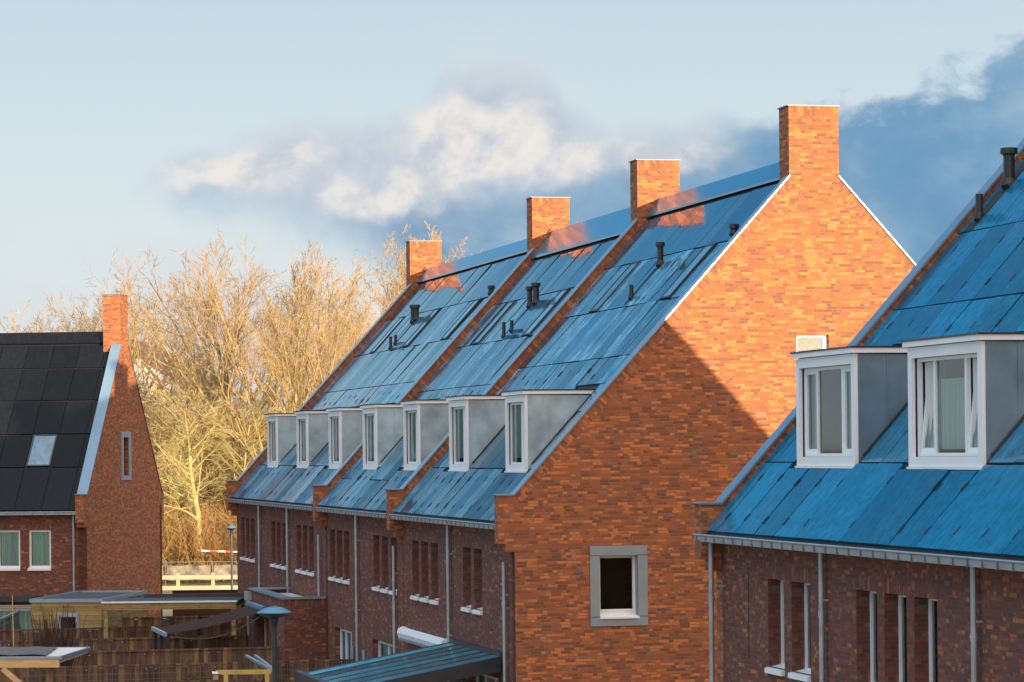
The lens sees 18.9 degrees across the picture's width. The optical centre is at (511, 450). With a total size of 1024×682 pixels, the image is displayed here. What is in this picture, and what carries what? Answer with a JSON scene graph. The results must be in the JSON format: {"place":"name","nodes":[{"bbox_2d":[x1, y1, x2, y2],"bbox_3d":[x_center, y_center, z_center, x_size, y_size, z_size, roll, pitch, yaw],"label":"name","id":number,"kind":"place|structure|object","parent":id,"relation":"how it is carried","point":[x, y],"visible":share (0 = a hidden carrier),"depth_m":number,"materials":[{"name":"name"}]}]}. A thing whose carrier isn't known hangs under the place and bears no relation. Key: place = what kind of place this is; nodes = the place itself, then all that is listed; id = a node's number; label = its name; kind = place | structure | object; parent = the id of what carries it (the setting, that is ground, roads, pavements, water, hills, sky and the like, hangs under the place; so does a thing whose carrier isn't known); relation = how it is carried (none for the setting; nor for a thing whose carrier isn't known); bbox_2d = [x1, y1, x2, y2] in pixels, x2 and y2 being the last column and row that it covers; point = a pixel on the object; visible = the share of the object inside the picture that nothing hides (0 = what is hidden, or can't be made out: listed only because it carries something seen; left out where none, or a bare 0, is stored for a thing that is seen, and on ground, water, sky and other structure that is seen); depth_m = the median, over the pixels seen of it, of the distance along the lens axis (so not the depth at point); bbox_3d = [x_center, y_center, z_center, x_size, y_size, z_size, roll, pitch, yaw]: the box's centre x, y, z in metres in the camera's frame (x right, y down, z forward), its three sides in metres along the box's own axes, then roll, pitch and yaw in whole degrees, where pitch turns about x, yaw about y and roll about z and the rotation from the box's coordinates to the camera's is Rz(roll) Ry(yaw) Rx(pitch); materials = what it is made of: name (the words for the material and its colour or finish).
{"place":"outdoors","nodes":[
{"label":"outdoors","id":0,"kind":"place"},
{"bbox_2d":[162,580,237,625],"bbox_3d":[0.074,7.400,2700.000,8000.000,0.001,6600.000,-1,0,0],"label":"ground","id":1,"kind":"structure","parent":0,"point":[167,612],"depth_m":174.48,"materials":[{"name":"beige soil"}]},
{"bbox_2d":[0,310,44,332],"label":"bare tree","id":2,"kind":"object","parent":1,"relation":"on","point":[18,325],"visible":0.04,"depth_m":248.72,"materials":[{"name":"brown plant"}]},
{"bbox_2d":[9,297,62,332],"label":"bare tree","id":3,"kind":"object","parent":1,"relation":"on","point":[14,315],"visible":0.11,"depth_m":225.37,"materials":[{"name":"brown plant"}]},
{"bbox_2d":[15,312,74,332],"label":"bare tree","id":4,"kind":"object","parent":1,"relation":"on","point":[50,324],"visible":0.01,"depth_m":238.34,"materials":[{"name":"brown plant"}]},
{"bbox_2d":[0,294,164,631],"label":"terraced house","id":5,"kind":"structure","parent":1,"relation":"on","point":[81,499],"depth_m":116.75,"materials":[{"name":"brick"}]},
{"bbox_2d":[0,530,19,570],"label":"window","id":6,"kind":"structure","parent":5,"relation":"in","point":[9,539],"depth_m":114.07,"materials":[{"name":"white paint"}]},
{"bbox_2d":[0,608,31,631],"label":"window","id":7,"kind":"structure","parent":5,"relation":"in","point":[25,622],"depth_m":114.04,"materials":[{"name":"white paint"}]},
{"bbox_2d":[28,530,50,570],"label":"window","id":8,"kind":"structure","parent":5,"relation":"in","point":[39,540],"depth_m":113.90,"materials":[{"name":"white paint"}]},
{"bbox_2d":[53,306,191,424],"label":"bare tree","id":9,"kind":"object","parent":1,"relation":"on","point":[75,327],"visible":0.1,"depth_m":246.05,"materials":[{"name":"brown plant"}]},
{"bbox_2d":[43,277,258,431],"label":"bare tree","id":10,"kind":"object","parent":1,"relation":"on","point":[151,362],"visible":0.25,"depth_m":230.88,"materials":[{"name":"brown plant"}]},
{"bbox_2d":[90,272,225,434],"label":"bare tree","id":11,"kind":"object","parent":1,"relation":"on","point":[132,347],"visible":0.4,"depth_m":214.07,"materials":[{"name":"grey plant"}]},
{"bbox_2d":[128,298,209,376],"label":"bare tree","id":12,"kind":"object","parent":1,"relation":"on","point":[147,324],"visible":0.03,"depth_m":284.93,"materials":[{"name":"brown plant"}]},
{"bbox_2d":[130,340,234,433],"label":"bare tree","id":13,"kind":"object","parent":1,"relation":"on","point":[162,360],"depth_m":258.88,"materials":[{"name":"plant"}]},
{"bbox_2d":[142,384,243,581],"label":"bare tree","id":14,"kind":"object","parent":1,"relation":"on","point":[194,494],"visible":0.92,"depth_m":177.35,"materials":[{"name":"beige plant"}]},
{"bbox_2d":[201,550,236,552],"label":"barrier tape","id":15,"kind":"object","parent":14,"relation":"attached to","point":[217,551],"visible":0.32,"depth_m":174.00,"materials":[{"name":"plastic"}]},
{"bbox_2d":[155,424,230,527],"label":"bare tree","id":16,"kind":"object","parent":1,"relation":"on","point":[176,440],"visible":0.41,"depth_m":189.78,"materials":[{"name":"brown plant"}]},
{"bbox_2d":[162,493,236,583],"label":"undergrowth","id":17,"kind":"object","parent":1,"relation":"on","point":[179,544],"visible":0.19,"depth_m":177.96,"materials":[{"name":"brown plant"}]},
{"bbox_2d":[162,561,237,585],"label":"site fence","id":18,"kind":"object","parent":1,"relation":"on","point":[199,570],"visible":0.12,"depth_m":169.99,"materials":[{"name":"metal"}]},
{"bbox_2d":[162,572,237,589],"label":"field fence","id":19,"kind":"object","parent":1,"relation":"on","point":[178,576],"visible":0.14,"depth_m":161.96,"materials":[{"name":"brown wood"}]},
{"bbox_2d":[72,260,345,437],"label":"bare tree","id":20,"kind":"object","parent":1,"relation":"on","point":[211,377],"visible":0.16,"depth_m":237.49,"materials":[{"name":"beige plant"}]},
{"bbox_2d":[40,228,402,463],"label":"bare tree","id":21,"kind":"object","parent":1,"relation":"on","point":[225,377],"visible":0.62,"depth_m":217.01,"materials":[{"name":"grey plant"}]},
{"bbox_2d":[226,525,236,589],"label":"street lamp","id":22,"kind":"object","parent":1,"relation":"on","point":[231,528],"visible":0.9,"depth_m":141.95,"materials":[{"name":"metal"}]},
{"bbox_2d":[140,368,325,528],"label":"thicket","id":23,"kind":"object","parent":1,"relation":"on","point":[211,463],"visible":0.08,"depth_m":195.75,"materials":[{"name":"beige plant"}]},
{"bbox_2d":[199,403,284,531],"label":"bare tree","id":24,"kind":"object","parent":1,"relation":"on","point":[234,459],"visible":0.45,"depth_m":186.49,"materials":[{"name":"brown plant"}]},
{"bbox_2d":[140,238,405,480],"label":"bare tree","id":25,"kind":"object","parent":1,"relation":"on","point":[271,323],"visible":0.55,"depth_m":205.84,"materials":[{"name":"beige plant"}]},
{"bbox_2d":[169,269,401,458],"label":"bare tree","id":26,"kind":"object","parent":1,"relation":"on","point":[294,400],"visible":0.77,"depth_m":188.27,"materials":[{"name":"grey plant"}]},
{"bbox_2d":[255,278,370,410],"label":"bare tree","id":27,"kind":"object","parent":1,"relation":"on","point":[265,324],"visible":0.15,"depth_m":227.91,"materials":[{"name":"brown plant"}]},
{"bbox_2d":[243,257,390,412],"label":"bare tree","id":28,"kind":"object","parent":1,"relation":"on","point":[365,310],"visible":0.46,"depth_m":201.86,"materials":[{"name":"brown plant"}]},
{"bbox_2d":[315,231,405,355],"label":"bare tree","id":29,"kind":"object","parent":1,"relation":"on","point":[399,272],"visible":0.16,"depth_m":232.79,"materials":[{"name":"brown plant"}]},
{"bbox_2d":[313,225,451,376],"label":"bare tree","id":30,"kind":"object","parent":1,"relation":"on","point":[394,279],"visible":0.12,"depth_m":228.91,"materials":[{"name":"brown plant"}]},
{"bbox_2d":[225,197,570,669],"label":"terraced house","id":31,"kind":"structure","parent":1,"relation":"on","point":[311,452],"depth_m":97.18,"materials":[{"name":"metal"}]},
{"bbox_2d":[151,601,266,656],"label":"awning","id":32,"kind":"object","parent":31,"relation":"attached to","point":[250,608],"visible":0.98,"depth_m":93.06,"materials":[{"name":"grey fabric"}]},
{"bbox_2d":[400,220,442,290],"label":"bare tree","id":33,"kind":"object","parent":1,"relation":"on","point":[439,238],"visible":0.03,"depth_m":224.85,"materials":[{"name":"brown plant"}]},
{"bbox_2d":[383,243,461,305],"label":"bare tree","id":34,"kind":"object","parent":1,"relation":"on","point":[460,245],"visible":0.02,"depth_m":228.04,"materials":[{"name":"brown plant"}]},
{"bbox_2d":[450,238,481,258],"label":"bare tree","id":35,"kind":"object","parent":1,"relation":"on","point":[461,249],"visible":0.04,"depth_m":239.07,"materials":[{"name":"brown plant"}]},
{"bbox_2d":[389,105,915,681],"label":"terraced house","id":36,"kind":"structure","parent":1,"relation":"on","point":[639,403],"depth_m":67.09,"materials":[{"name":"brick"}]},
{"bbox_2d":[410,594,418,600],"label":"window","id":37,"kind":"structure","parent":36,"relation":"in","point":[412,597],"depth_m":76.49,"materials":[{"name":"white paint"}]},
{"bbox_2d":[397,626,446,646],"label":"awning case","id":38,"kind":"object","parent":36,"relation":"attached to","point":[411,635],"visible":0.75,"depth_m":75.06,"materials":[{"name":"white paint"}]},
{"bbox_2d":[419,596,428,602],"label":"window","id":39,"kind":"structure","parent":36,"relation":"in","point":[421,599],"depth_m":75.26,"materials":[{"name":"white paint"}]},
{"bbox_2d":[429,598,438,604],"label":"window","id":40,"kind":"structure","parent":36,"relation":"in","point":[434,602],"depth_m":74.06,"materials":[{"name":"white paint"}]},
{"bbox_2d":[461,605,470,612],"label":"window","id":41,"kind":"structure","parent":36,"relation":"in","point":[464,609],"depth_m":70.49,"materials":[{"name":"white paint"}]},
{"bbox_2d":[472,608,482,614],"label":"window sill","id":42,"kind":"structure","parent":36,"relation":"in","point":[478,612],"depth_m":69.34,"materials":[{"name":"white paint"}]},
{"bbox_2d":[476,674,498,681],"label":"window","id":43,"kind":"structure","parent":36,"relation":"in","point":[481,678],"depth_m":69.46,"materials":[{"name":"white paint"}]},
{"bbox_2d":[599,555,639,618],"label":"window","id":44,"kind":"structure","parent":36,"relation":"in","point":[613,569],"depth_m":67.20,"materials":[{"name":"black glass"}]},
{"bbox_2d":[797,335,826,350],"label":"window","id":45,"kind":"structure","parent":36,"relation":"in","point":[804,342],"depth_m":67.45,"materials":[{"name":"white paint"}]},
{"bbox_2d":[692,138,1023,681],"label":"terraced house","id":46,"kind":"structure","parent":1,"relation":"on","point":[860,518],"depth_m":45.26,"materials":[{"name":"metal"}]},
{"bbox_2d":[764,580,784,675],"bbox_3d":[4.194,2.723,47.732,0.335,1.470,0.840,-1,0,-13],"label":"window","id":47,"kind":"structure","parent":46,"relation":"in","point":[774,671],"depth_m":48.09,"materials":[{"name":"white paint"}]},
{"bbox_2d":[788,583,810,681],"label":"window","id":48,"kind":"structure","parent":46,"relation":"in","point":[807,670],"depth_m":46.95,"materials":[{"name":"white paint"}]},
{"bbox_2d":[870,591,876,681],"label":"window","id":49,"kind":"structure","parent":46,"relation":"in","point":[872,594],"depth_m":44.07,"materials":[{"name":"white paint"}]},
{"bbox_2d":[898,595,905,681],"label":"window","id":50,"kind":"structure","parent":46,"relation":"in","point":[900,597],"depth_m":42.92,"materials":[{"name":"white paint"}]},
{"bbox_2d":[928,599,936,681],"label":"window","id":51,"kind":"structure","parent":46,"relation":"in","point":[931,602],"depth_m":41.77,"materials":[{"name":"white paint"}]},
{"bbox_2d":[172,589,237,633],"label":"garden wall","id":52,"kind":"structure","parent":0,"point":[189,612],"depth_m":126.02,"materials":[{"name":"brick"}]},
{"bbox_2d":[0,0,1023,426],"label":"sky","id":53,"kind":"structure","parent":0,"point":[129,126],"materials":[{"name":"blue"}]},
{"label":"garden ground","id":54,"kind":"structure","parent":0,"visible":0},
{"bbox_2d":[0,610,19,638],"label":"garden fence","id":55,"kind":"object","parent":54,"relation":"on","point":[6,622],"visible":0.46,"depth_m":106.78,"materials":[{"name":"grey"}]},
{"bbox_2d":[12,595,13,646],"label":"bamboo cane","id":56,"kind":"object","parent":54,"relation":"on","point":[12,620],"visible":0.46,"depth_m":91.99,"materials":[{"name":"brown wood"}]},
{"bbox_2d":[0,646,90,681],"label":"carport","id":57,"kind":"object","parent":54,"relation":"on","point":[48,658],"visible":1,"depth_m":69.89,"materials":[{"name":"brown wood"}]},
{"bbox_2d":[14,604,105,681],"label":"bare bush","id":58,"kind":"object","parent":54,"relation":"on","point":[51,639],"visible":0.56,"depth_m":82.89,"materials":[{"name":"brown plant"}]},
{"bbox_2d":[29,590,147,640],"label":"garden shed","id":59,"kind":"structure","parent":54,"relation":"on","point":[84,603],"depth_m":104.94,"materials":[{"name":"wood"}]},
{"bbox_2d":[58,613,78,638],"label":"window","id":60,"kind":"structure","parent":59,"relation":"in","point":[75,615],"depth_m":104.83,"materials":[{"name":"metal"}]},
{"bbox_2d":[0,635,250,676],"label":"garden fence","id":61,"kind":"object","parent":54,"relation":"on","point":[229,641],"visible":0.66,"depth_m":95.20,"materials":[{"name":"wood"}]},
{"bbox_2d":[0,624,250,650],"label":"garden fence","id":62,"kind":"object","parent":54,"relation":"on","point":[135,632],"visible":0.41,"depth_m":101.12,"materials":[{"name":"wood"}]},
{"bbox_2d":[0,646,278,681],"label":"garden fence","id":63,"kind":"object","parent":54,"relation":"on","point":[151,656],"visible":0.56,"depth_m":89.32,"materials":[{"name":"wood"}]},
{"bbox_2d":[101,593,245,640],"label":"carport","id":64,"kind":"object","parent":54,"relation":"on","point":[232,601],"visible":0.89,"depth_m":100.05,"materials":[{"name":"metal"}]},
{"bbox_2d":[123,615,225,636],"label":"garden fence","id":65,"kind":"object","parent":54,"relation":"on","point":[149,621],"visible":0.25,"depth_m":107.36,"materials":[{"name":"wood"}]},
{"bbox_2d":[20,659,355,681],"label":"garden fence","id":66,"kind":"object","parent":54,"relation":"on","point":[127,673],"visible":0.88,"depth_m":83.08,"materials":[{"name":"wood"}]},
{"bbox_2d":[175,672,213,680],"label":"climbing plant","id":67,"kind":"object","parent":66,"relation":"attached to","point":[192,677],"visible":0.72,"depth_m":83.06,"materials":[{"name":"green plant"}]},
{"bbox_2d":[212,671,218,679],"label":"nest box","id":68,"kind":"object","parent":66,"relation":"attached to","point":[215,674],"visible":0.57,"depth_m":83.12,"materials":[{"name":"brown wood"}]},
{"bbox_2d":[151,678,294,681],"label":"garden fence","id":69,"kind":"object","parent":54,"relation":"on","point":[262,680],"visible":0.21,"depth_m":77.07,"materials":[{"name":"wood"}]},
{"bbox_2d":[216,655,271,681],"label":"pergola","id":70,"kind":"object","parent":54,"relation":"on","point":[258,660],"visible":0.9,"depth_m":72.09,"materials":[{"name":"yellow wood"}]},
{"bbox_2d":[257,607,291,681],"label":"street lamp","id":71,"kind":"object","parent":54,"relation":"on","point":[274,614],"visible":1,"depth_m":56.95,"materials":[{"name":"metal"}]},
{"bbox_2d":[294,638,502,681],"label":"canopy","id":72,"kind":"object","parent":54,"relation":"on","point":[453,659],"visible":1,"depth_m":68.49,"materials":[{"name":"metal"}]},
{"bbox_2d":[315,159,680,661],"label":"terraced house","id":73,"kind":"structure","parent":54,"relation":"on","point":[405,445],"depth_m":83.18,"materials":[{"name":"metal"}]},
{"bbox_2d":[342,579,349,583],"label":"window","id":74,"kind":"structure","parent":73,"relation":"in","point":[343,581],"depth_m":86.15,"materials":[{"name":"white paint"}]},
{"bbox_2d":[340,628,351,661],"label":"window","id":75,"kind":"structure","parent":73,"relation":"in","point":[347,634],"depth_m":87.39,"materials":[{"name":"white paint"}]},
{"bbox_2d":[351,646,355,658],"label":"wall lamp","id":76,"kind":"object","parent":73,"relation":"attached to","point":[353,653],"visible":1,"depth_m":84.80,"materials":[{"name":"metal"}]},
{"bbox_2d":[362,650,367,659],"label":"wall lamp","id":77,"kind":"object","parent":73,"relation":"attached to","point":[364,655],"visible":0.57,"depth_m":83.05,"materials":[{"name":"metal"}]},
{"bbox_2d":[372,585,379,590],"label":"window","id":78,"kind":"structure","parent":73,"relation":"in","point":[373,588],"depth_m":81.68,"materials":[{"name":"white paint"}]},
{"bbox_2d":[380,587,387,592],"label":"window","id":79,"kind":"structure","parent":73,"relation":"in","point":[381,590],"depth_m":80.43,"materials":[{"name":"white paint"}]},
{"bbox_2d":[378,640,392,656],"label":"window","id":80,"kind":"structure","parent":73,"relation":"in","point":[387,649],"depth_m":82.02,"materials":[{"name":"white paint"}]}
]}

